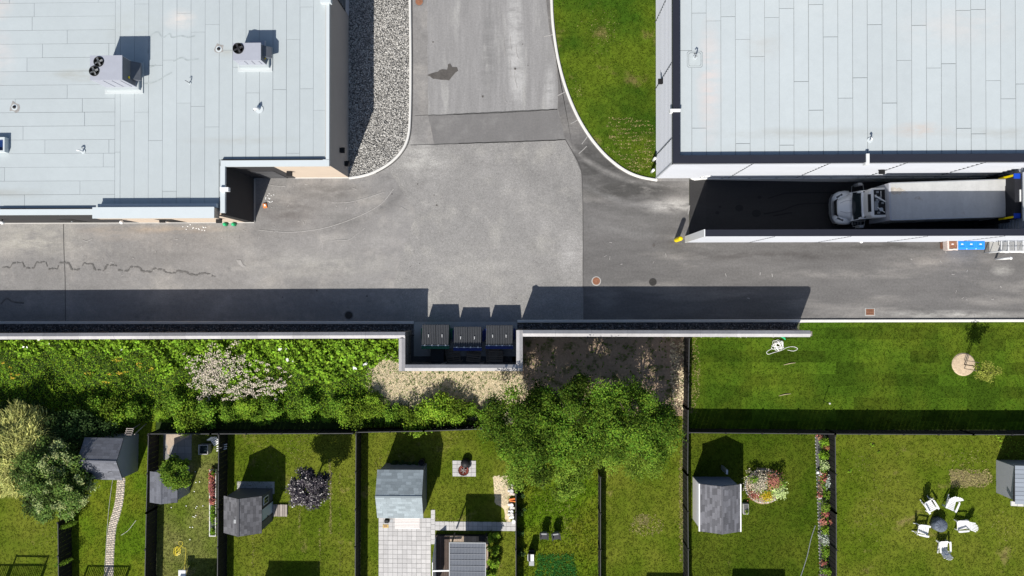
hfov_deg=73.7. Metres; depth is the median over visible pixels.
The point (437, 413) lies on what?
shrub
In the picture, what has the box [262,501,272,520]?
door
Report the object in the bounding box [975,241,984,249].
recycling bin
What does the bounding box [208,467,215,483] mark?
flower clump
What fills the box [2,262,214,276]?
wavy damp trail
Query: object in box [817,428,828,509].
leafy plant
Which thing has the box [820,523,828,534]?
leafy plant
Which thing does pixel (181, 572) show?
patio table
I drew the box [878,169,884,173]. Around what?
wall lamp
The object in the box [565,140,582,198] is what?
asphalt joint
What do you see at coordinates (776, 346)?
rope pile
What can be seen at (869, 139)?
vent pipe
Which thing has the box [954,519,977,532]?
adirondack chair
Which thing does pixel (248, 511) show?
garden shed
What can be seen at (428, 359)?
bay soil
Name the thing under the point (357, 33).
gravel
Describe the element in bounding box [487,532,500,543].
shrub
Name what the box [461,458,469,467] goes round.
spark screen
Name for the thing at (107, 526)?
garden cable
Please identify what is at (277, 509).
plank step
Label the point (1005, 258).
bollard
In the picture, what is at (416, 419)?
shrub
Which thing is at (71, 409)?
shrub
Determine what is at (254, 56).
rooftop unit
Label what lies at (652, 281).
manhole cover
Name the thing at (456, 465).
fire pit pad
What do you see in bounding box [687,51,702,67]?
vent pipe
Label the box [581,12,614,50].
dry grass
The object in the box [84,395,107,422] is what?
shrub
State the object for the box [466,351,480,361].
wooden pallet
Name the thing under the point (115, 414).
shrub
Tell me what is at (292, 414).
shrub
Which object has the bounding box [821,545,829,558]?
leafy plant
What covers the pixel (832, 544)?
board fence
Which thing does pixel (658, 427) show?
broadleaf tree
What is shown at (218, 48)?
roof drain
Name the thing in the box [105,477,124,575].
brick path
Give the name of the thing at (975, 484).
dry grass
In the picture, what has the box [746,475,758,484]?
leafy plant
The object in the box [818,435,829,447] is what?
leafy plant
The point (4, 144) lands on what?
skylight
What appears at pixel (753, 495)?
flower clump
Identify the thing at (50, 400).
mixed weeds
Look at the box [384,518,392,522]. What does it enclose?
charcoal grill
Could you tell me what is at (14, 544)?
lawn
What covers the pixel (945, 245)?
plastic bag
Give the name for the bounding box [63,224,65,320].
asphalt joint
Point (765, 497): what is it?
flower clump
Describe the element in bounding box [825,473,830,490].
leafy plant
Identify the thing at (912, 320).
kerb
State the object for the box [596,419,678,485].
broadleaf tree
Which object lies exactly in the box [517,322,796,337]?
gravel
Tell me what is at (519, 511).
shrub
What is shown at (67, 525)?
cedar
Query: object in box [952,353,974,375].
mulch ring
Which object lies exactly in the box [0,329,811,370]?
screen wall
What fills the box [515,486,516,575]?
board fence
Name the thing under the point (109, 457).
garden shed
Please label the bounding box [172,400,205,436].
shrub
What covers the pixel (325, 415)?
shrub
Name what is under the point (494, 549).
shrub
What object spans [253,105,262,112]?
vent pipe
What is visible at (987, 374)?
young tree
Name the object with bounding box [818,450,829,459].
leafy plant
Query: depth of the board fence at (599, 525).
46.32 m
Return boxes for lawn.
[0,405,58,575]
[61,421,154,575]
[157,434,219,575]
[227,433,355,575]
[360,425,514,575]
[517,425,597,575]
[553,0,655,177]
[599,416,682,575]
[686,322,1023,429]
[688,433,825,575]
[831,434,1023,575]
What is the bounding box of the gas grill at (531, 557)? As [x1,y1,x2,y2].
[528,549,533,565]
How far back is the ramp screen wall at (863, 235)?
41.87 m
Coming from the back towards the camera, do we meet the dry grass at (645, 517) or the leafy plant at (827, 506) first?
the dry grass at (645, 517)
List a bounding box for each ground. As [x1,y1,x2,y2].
[59,323,799,575]
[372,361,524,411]
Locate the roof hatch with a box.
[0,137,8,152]
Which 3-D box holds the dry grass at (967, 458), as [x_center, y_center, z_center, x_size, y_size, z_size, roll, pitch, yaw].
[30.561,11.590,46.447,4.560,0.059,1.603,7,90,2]
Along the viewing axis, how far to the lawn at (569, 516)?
47.19 m
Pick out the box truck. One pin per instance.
(939, 201)
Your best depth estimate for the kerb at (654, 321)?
47.02 m
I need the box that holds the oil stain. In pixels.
[428,64,457,79]
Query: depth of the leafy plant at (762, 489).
46.48 m
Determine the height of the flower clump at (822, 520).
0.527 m
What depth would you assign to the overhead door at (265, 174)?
46.35 m
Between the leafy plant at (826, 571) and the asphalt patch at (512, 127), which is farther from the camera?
the asphalt patch at (512, 127)
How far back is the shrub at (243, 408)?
47.12 m
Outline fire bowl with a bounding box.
[458,465,468,475]
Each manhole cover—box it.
[344,311,352,319]
[414,0,423,5]
[592,276,600,285]
[649,278,656,285]
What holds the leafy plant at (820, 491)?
on the flower border soil at (818, 467)
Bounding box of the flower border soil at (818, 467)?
[815,435,826,575]
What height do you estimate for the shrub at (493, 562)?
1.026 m
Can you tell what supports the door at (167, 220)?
in the commercial building at (208, 144)
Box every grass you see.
[251,459,341,570]
[493,475,510,506]
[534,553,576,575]
[538,502,586,554]
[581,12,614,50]
[607,117,654,170]
[629,514,663,535]
[635,514,648,525]
[670,340,683,410]
[679,449,682,561]
[689,337,700,411]
[845,485,887,541]
[928,450,986,470]
[948,469,991,488]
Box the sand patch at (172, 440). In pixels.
[166,434,189,453]
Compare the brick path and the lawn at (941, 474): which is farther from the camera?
the brick path
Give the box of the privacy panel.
[432,537,448,575]
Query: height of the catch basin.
0.038 m
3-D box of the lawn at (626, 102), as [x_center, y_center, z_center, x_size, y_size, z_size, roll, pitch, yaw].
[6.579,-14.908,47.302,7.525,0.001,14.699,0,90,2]
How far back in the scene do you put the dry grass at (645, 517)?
47.02 m
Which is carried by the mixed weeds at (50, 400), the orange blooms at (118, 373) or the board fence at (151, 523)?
the orange blooms at (118, 373)
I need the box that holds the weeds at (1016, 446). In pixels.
[993,435,1023,459]
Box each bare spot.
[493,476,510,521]
[950,471,987,485]
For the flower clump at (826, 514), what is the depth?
46.35 m
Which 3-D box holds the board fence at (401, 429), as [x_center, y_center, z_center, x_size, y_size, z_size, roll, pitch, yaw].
[-5.730,9.653,46.790,9.693,1.450,0.163,-2,90,2]
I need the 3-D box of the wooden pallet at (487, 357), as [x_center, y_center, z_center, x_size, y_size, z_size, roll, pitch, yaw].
[-1.299,4.748,47.322,1.000,0.134,1.100,-3,95,2]
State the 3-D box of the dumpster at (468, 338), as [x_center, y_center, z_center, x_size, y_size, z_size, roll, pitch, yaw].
[-2.977,3.426,46.651,2.189,1.595,1.606,0,90,2]
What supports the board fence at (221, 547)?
on the ground at (473, 419)
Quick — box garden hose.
[173,541,185,569]
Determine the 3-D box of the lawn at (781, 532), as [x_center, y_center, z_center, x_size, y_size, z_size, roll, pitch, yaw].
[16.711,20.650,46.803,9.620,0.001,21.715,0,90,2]
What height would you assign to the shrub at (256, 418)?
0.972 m
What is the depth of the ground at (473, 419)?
47.57 m
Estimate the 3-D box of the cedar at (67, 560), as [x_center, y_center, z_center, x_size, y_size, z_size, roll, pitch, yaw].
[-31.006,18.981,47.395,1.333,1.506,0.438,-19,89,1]
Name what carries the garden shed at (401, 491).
on the lawn at (498, 508)
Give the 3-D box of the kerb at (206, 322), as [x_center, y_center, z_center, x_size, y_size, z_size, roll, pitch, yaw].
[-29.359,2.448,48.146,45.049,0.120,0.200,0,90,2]
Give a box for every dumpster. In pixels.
[421,325,452,348]
[453,327,484,350]
[484,325,515,348]
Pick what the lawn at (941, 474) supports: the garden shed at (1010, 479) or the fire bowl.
the garden shed at (1010, 479)
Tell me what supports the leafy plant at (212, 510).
in the raised bed at (211, 525)
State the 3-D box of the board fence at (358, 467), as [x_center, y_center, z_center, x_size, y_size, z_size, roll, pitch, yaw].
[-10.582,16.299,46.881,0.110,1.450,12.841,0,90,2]
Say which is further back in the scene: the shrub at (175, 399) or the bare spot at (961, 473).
the shrub at (175, 399)
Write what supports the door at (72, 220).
in the commercial building at (208, 144)
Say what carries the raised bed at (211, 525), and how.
on the lawn at (181, 515)
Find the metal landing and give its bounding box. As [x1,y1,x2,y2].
[984,240,1023,252]
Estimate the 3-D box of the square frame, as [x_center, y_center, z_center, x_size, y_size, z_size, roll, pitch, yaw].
[-21.432,11.230,47.644,0.680,0.520,0.680,0,90,2]
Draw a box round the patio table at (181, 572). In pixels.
[178,567,189,575]
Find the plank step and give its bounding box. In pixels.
[273,504,286,516]
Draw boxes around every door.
[58,219,92,222]
[155,219,182,221]
[250,171,286,177]
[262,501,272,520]
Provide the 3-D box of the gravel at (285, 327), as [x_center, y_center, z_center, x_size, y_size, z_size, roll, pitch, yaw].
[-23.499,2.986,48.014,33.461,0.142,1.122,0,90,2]
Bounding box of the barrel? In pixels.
[418,458,424,465]
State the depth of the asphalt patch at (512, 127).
47.51 m
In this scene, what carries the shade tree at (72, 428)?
on the lawn at (93, 498)
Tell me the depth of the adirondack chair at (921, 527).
46.16 m
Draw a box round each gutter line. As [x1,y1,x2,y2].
[376,0,412,173]
[836,318,1023,318]
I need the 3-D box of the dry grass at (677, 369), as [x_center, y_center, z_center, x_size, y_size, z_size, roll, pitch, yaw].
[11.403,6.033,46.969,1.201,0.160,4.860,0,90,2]
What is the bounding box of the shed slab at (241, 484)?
[237,481,274,493]
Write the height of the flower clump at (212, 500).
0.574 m
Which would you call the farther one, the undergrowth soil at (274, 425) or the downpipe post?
the undergrowth soil at (274, 425)
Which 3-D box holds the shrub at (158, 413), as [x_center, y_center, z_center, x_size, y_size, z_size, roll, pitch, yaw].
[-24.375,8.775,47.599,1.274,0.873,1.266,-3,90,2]
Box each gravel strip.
[0,324,401,331]
[517,323,796,329]
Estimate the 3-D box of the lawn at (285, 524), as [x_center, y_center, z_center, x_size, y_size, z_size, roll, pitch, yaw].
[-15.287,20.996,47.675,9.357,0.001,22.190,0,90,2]
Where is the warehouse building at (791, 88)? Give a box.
[655,0,1023,178]
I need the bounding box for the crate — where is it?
[431,349,444,362]
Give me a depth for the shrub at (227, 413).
47.20 m
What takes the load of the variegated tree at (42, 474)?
on the lawn at (93, 498)
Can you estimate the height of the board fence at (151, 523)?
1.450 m
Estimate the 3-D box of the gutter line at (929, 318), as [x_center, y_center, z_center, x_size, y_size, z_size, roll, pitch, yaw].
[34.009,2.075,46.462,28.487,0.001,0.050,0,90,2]
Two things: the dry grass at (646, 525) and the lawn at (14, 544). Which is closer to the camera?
the dry grass at (646, 525)
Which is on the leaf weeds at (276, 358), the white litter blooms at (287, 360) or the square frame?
the white litter blooms at (287, 360)
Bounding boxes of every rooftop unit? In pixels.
[89,55,143,93]
[233,41,272,71]
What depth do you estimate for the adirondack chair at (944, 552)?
46.05 m
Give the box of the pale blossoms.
[183,341,291,403]
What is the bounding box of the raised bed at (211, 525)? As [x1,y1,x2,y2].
[209,469,217,536]
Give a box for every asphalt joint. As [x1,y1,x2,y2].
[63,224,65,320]
[428,109,556,115]
[435,139,564,144]
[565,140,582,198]
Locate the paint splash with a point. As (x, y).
(240, 262)
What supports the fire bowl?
on the fire pit pad at (456, 465)
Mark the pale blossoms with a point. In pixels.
(204, 374)
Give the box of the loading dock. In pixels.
[974,168,1023,228]
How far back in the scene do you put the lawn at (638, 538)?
47.04 m
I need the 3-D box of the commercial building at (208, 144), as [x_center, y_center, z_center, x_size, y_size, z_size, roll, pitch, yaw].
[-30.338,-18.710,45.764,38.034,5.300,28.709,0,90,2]
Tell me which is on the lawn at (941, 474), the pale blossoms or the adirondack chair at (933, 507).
the adirondack chair at (933, 507)
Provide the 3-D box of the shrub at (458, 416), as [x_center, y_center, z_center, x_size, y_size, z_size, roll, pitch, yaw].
[-4.097,8.419,46.749,2.224,1.476,2.243,6,90,2]
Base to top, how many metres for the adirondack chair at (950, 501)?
0.969 m
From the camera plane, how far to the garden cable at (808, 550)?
46.68 m
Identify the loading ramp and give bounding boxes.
[689,178,983,234]
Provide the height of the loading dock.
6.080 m
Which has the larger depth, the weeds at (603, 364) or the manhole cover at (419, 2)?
the manhole cover at (419, 2)
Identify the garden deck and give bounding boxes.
[435,534,487,575]
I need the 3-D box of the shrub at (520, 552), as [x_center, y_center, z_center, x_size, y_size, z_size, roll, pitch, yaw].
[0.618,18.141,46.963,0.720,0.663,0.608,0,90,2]
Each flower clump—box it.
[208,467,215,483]
[208,478,215,496]
[209,495,216,506]
[742,466,770,495]
[747,487,761,500]
[760,490,772,502]
[764,471,784,489]
[769,482,788,500]
[818,471,827,483]
[819,517,827,526]
[820,511,828,517]
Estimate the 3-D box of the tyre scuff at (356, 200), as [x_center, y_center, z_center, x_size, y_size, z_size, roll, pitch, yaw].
[-10.764,-6.236,47.740,3.759,0.024,0.260,-11,89,1]
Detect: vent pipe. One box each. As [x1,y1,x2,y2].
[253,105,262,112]
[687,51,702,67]
[867,137,872,142]
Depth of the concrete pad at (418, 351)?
47.48 m
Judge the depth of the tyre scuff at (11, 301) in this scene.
48.36 m
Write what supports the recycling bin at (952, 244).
on the asphalt lane at (821, 280)
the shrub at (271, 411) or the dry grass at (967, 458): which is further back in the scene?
the shrub at (271, 411)
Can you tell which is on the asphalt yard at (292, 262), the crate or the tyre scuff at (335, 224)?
the tyre scuff at (335, 224)
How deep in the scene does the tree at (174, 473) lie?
45.02 m
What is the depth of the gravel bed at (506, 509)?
47.31 m
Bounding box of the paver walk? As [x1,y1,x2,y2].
[435,521,514,530]
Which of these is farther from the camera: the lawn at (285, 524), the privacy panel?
the lawn at (285, 524)
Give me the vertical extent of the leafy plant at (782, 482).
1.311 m
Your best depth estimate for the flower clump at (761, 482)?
46.22 m
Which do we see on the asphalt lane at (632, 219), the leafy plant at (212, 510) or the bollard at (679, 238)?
the bollard at (679, 238)
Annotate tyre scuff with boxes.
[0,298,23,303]
[261,189,393,231]
[332,192,383,202]
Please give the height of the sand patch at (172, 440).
0.001 m
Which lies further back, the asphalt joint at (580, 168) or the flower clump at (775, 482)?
the asphalt joint at (580, 168)
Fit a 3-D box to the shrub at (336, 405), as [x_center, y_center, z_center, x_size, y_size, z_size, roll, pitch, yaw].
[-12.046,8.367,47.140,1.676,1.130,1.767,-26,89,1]
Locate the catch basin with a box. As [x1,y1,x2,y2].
[865,308,874,315]
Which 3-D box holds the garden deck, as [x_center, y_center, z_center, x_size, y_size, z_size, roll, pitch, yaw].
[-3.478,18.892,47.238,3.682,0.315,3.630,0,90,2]
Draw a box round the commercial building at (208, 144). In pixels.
[0,0,348,223]
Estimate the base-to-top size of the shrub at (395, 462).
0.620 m
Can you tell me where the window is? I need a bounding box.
[263,495,267,504]
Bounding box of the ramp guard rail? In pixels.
[690,175,988,181]
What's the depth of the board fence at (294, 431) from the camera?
46.98 m
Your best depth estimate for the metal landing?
45.35 m
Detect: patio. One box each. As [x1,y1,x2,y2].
[379,518,430,575]
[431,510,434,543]
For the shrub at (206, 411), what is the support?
on the undergrowth soil at (274, 425)
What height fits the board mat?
0.030 m
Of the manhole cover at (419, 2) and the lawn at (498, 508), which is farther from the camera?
the manhole cover at (419, 2)
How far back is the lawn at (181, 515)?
47.91 m
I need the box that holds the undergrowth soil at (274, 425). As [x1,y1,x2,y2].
[0,339,398,429]
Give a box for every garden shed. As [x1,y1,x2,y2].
[78,433,138,479]
[150,466,189,503]
[224,488,272,536]
[375,463,426,517]
[693,477,740,533]
[996,460,1023,506]
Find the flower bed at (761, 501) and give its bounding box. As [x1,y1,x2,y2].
[744,468,781,503]
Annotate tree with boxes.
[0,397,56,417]
[0,398,68,502]
[7,434,99,524]
[40,405,123,450]
[157,453,192,490]
[285,466,332,510]
[473,379,578,490]
[500,436,603,504]
[534,370,635,462]
[572,374,688,468]
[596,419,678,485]
[964,360,1001,381]
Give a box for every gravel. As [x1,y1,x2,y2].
[0,324,413,337]
[348,0,408,176]
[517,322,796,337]
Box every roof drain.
[10,101,19,112]
[214,43,222,52]
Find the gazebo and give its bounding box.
[449,532,486,575]
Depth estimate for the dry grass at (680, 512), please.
46.96 m
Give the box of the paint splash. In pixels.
[237,260,245,266]
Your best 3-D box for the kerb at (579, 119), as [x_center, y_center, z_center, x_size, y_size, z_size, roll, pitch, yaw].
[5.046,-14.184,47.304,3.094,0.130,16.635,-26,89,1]
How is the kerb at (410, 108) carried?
on the asphalt yard at (292, 262)
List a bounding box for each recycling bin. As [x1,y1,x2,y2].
[939,241,956,248]
[958,241,965,248]
[966,241,974,249]
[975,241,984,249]
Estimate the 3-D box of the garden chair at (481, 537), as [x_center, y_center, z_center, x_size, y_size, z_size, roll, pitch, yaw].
[-1.982,17.134,46.700,0.574,0.701,0.447,0,90,2]
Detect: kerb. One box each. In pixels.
[0,321,413,323]
[349,0,411,178]
[517,319,800,322]
[550,0,656,180]
[801,319,1023,321]
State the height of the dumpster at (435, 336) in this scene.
1.665 m
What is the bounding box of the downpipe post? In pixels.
[721,465,727,473]
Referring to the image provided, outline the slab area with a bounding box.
[163,434,191,459]
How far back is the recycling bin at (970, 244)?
45.54 m
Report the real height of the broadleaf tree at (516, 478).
4.422 m
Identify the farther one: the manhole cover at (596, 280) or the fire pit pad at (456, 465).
the fire pit pad at (456, 465)
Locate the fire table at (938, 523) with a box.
[929,516,947,531]
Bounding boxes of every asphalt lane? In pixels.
[546,0,688,319]
[689,242,1023,319]
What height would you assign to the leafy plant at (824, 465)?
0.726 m
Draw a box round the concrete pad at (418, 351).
[414,322,516,355]
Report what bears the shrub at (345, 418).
on the undergrowth soil at (274, 425)
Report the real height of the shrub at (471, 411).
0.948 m
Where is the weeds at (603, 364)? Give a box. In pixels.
[524,340,682,406]
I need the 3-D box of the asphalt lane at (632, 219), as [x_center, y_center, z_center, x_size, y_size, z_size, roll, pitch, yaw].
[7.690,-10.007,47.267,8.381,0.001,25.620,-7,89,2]
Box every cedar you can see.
[53,557,72,566]
[59,520,77,529]
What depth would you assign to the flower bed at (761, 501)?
46.76 m
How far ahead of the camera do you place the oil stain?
47.62 m
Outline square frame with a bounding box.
[198,443,210,454]
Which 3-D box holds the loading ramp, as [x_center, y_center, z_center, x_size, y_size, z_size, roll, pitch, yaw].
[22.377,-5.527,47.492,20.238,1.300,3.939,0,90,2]
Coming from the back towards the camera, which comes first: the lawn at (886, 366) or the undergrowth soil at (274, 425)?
the undergrowth soil at (274, 425)
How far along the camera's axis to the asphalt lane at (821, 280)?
46.78 m
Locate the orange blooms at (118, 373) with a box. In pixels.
[2,357,153,382]
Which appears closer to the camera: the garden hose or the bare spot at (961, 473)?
the bare spot at (961, 473)
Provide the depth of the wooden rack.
46.28 m
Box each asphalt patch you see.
[388,140,582,321]
[427,0,557,114]
[428,110,564,144]
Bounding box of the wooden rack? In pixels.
[124,423,146,434]
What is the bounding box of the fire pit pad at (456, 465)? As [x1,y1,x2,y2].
[452,460,475,476]
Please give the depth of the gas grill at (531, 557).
46.36 m
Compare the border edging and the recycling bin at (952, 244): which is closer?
the recycling bin at (952, 244)
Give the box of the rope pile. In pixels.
[766,340,797,353]
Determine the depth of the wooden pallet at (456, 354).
47.30 m
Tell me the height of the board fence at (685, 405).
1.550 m
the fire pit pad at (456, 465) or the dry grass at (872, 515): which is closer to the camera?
the dry grass at (872, 515)
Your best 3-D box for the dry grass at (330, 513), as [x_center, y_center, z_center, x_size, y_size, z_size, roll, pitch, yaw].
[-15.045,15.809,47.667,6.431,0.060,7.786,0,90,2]
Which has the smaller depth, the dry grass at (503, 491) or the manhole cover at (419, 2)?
the dry grass at (503, 491)
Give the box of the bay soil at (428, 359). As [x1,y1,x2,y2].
[402,324,515,361]
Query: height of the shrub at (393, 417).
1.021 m
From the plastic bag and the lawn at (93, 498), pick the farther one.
the lawn at (93, 498)
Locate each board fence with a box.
[56,516,71,575]
[144,434,158,575]
[148,429,357,434]
[216,434,227,575]
[354,433,361,575]
[355,425,485,432]
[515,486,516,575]
[598,471,600,575]
[682,337,689,575]
[688,428,1023,435]
[826,434,837,575]
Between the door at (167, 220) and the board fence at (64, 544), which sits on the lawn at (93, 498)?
the board fence at (64, 544)
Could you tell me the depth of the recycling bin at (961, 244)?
45.55 m
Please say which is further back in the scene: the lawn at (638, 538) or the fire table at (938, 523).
the lawn at (638, 538)
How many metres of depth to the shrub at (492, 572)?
46.74 m
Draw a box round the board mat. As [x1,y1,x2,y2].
[395,518,419,528]
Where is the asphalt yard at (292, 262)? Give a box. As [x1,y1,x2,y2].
[0,0,807,322]
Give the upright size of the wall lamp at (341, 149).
0.280 m
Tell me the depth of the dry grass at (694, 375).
46.99 m
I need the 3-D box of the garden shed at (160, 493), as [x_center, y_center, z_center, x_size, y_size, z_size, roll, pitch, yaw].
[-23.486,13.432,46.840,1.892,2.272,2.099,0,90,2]
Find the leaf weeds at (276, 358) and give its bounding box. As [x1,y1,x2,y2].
[0,338,398,384]
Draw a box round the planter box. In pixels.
[742,503,748,513]
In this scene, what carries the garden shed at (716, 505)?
on the lawn at (781, 532)
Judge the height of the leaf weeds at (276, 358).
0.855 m
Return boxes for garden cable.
[104,480,112,573]
[801,527,814,574]
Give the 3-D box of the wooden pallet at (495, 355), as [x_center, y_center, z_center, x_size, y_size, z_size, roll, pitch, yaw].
[-1.119,4.857,47.136,1.000,0.134,1.100,2,95,2]
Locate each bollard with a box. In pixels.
[674,236,682,241]
[994,257,1012,259]
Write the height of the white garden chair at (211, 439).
0.900 m
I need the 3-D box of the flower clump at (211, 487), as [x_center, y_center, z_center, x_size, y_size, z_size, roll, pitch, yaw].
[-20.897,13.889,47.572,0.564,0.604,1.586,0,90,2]
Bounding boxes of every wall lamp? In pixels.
[286,171,292,175]
[339,147,344,152]
[344,161,349,165]
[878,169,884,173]
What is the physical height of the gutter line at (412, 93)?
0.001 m
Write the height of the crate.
0.900 m
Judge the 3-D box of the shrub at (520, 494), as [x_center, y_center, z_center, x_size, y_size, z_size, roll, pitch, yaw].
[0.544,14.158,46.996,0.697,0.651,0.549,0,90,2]
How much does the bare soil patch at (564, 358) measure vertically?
0.001 m
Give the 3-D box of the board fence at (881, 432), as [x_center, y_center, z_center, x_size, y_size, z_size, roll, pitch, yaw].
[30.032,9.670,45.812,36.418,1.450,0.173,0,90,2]
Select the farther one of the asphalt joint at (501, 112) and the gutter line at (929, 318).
the asphalt joint at (501, 112)
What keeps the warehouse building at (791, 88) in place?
on the ground at (473, 419)
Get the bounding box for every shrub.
[62,405,83,421]
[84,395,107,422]
[92,395,128,429]
[121,398,149,425]
[153,405,170,421]
[161,391,186,418]
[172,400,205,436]
[190,398,217,429]
[218,404,239,425]
[232,394,257,420]
[249,409,267,426]
[261,398,283,424]
[287,409,297,422]
[293,394,318,422]
[319,410,332,423]
[325,397,351,417]
[335,397,369,430]
[356,392,387,422]
[382,402,402,427]
[390,460,398,464]
[399,402,432,437]
[421,390,452,427]
[437,396,468,426]
[461,401,478,418]
[475,403,494,425]
[486,544,499,557]
[486,557,499,569]
[486,568,497,575]
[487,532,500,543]
[514,530,523,536]
[516,491,524,498]
[516,548,525,556]
[517,507,525,515]
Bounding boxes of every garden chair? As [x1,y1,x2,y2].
[207,436,217,445]
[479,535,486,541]
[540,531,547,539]
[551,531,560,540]
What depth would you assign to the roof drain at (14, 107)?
43.77 m
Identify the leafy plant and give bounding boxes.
[208,504,216,525]
[209,527,215,534]
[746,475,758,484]
[748,468,782,502]
[776,475,785,488]
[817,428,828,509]
[817,460,829,472]
[817,479,823,496]
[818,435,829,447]
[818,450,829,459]
[818,499,830,512]
[818,532,829,545]
[819,500,829,571]
[819,565,831,575]
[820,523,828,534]
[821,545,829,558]
[823,489,830,500]
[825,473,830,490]
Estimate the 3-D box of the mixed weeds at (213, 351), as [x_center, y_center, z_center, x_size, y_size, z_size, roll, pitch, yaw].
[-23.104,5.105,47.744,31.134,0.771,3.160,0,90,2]
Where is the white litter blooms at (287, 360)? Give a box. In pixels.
[22,339,366,369]
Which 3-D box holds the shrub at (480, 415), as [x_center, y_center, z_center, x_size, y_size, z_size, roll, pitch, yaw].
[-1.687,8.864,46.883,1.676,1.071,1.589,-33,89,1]
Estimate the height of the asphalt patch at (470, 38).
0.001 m
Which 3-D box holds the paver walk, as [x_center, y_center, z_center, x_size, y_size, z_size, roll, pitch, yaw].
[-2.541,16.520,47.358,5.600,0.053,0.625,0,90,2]
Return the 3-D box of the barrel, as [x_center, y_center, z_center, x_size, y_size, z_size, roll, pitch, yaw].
[-6.193,11.954,47.113,0.400,0.800,0.400,0,90,2]
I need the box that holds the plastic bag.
[943,241,957,250]
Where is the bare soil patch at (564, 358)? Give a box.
[512,337,683,426]
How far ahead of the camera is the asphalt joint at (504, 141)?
47.48 m
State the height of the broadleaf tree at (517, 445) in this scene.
6.468 m
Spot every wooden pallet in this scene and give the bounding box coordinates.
[445,349,460,361]
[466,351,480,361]
[486,349,499,361]
[488,350,502,361]
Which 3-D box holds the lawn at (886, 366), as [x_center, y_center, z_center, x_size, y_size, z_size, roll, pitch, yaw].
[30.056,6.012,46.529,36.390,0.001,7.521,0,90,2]
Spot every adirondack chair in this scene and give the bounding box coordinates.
[913,523,930,537]
[920,496,939,514]
[936,539,952,559]
[942,494,963,512]
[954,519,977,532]
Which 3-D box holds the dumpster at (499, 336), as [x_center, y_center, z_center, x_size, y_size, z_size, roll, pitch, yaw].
[-0.830,3.302,46.568,2.129,1.645,1.585,0,90,2]
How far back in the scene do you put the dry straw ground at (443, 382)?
47.49 m
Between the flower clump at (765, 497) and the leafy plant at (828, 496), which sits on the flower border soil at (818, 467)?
the leafy plant at (828, 496)
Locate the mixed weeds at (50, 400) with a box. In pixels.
[0,349,389,422]
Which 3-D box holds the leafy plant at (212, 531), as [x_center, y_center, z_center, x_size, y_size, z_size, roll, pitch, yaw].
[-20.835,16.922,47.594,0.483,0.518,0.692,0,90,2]
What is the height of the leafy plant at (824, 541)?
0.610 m
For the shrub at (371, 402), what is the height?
1.287 m
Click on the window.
(265, 500)
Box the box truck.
[828,179,1005,228]
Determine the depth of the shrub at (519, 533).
46.78 m
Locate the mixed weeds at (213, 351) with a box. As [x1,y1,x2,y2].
[3,339,398,380]
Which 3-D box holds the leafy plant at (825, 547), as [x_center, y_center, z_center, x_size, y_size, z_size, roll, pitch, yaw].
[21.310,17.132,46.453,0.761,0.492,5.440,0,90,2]
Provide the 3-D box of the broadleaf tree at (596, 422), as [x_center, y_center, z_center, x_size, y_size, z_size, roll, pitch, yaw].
[4.504,8.057,44.158,6.383,6.262,5.825,30,90,2]
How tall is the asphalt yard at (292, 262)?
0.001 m
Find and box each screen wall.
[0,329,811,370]
[685,229,1023,242]
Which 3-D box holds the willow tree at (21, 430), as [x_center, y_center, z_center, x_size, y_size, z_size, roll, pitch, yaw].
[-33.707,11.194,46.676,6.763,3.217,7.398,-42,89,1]
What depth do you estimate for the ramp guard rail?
46.79 m
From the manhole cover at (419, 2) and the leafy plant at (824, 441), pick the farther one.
the manhole cover at (419, 2)
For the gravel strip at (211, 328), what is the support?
on the ground at (473, 419)
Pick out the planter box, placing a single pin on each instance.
(745, 506)
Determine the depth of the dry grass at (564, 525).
47.16 m
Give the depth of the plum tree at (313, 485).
44.81 m
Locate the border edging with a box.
[815,437,820,574]

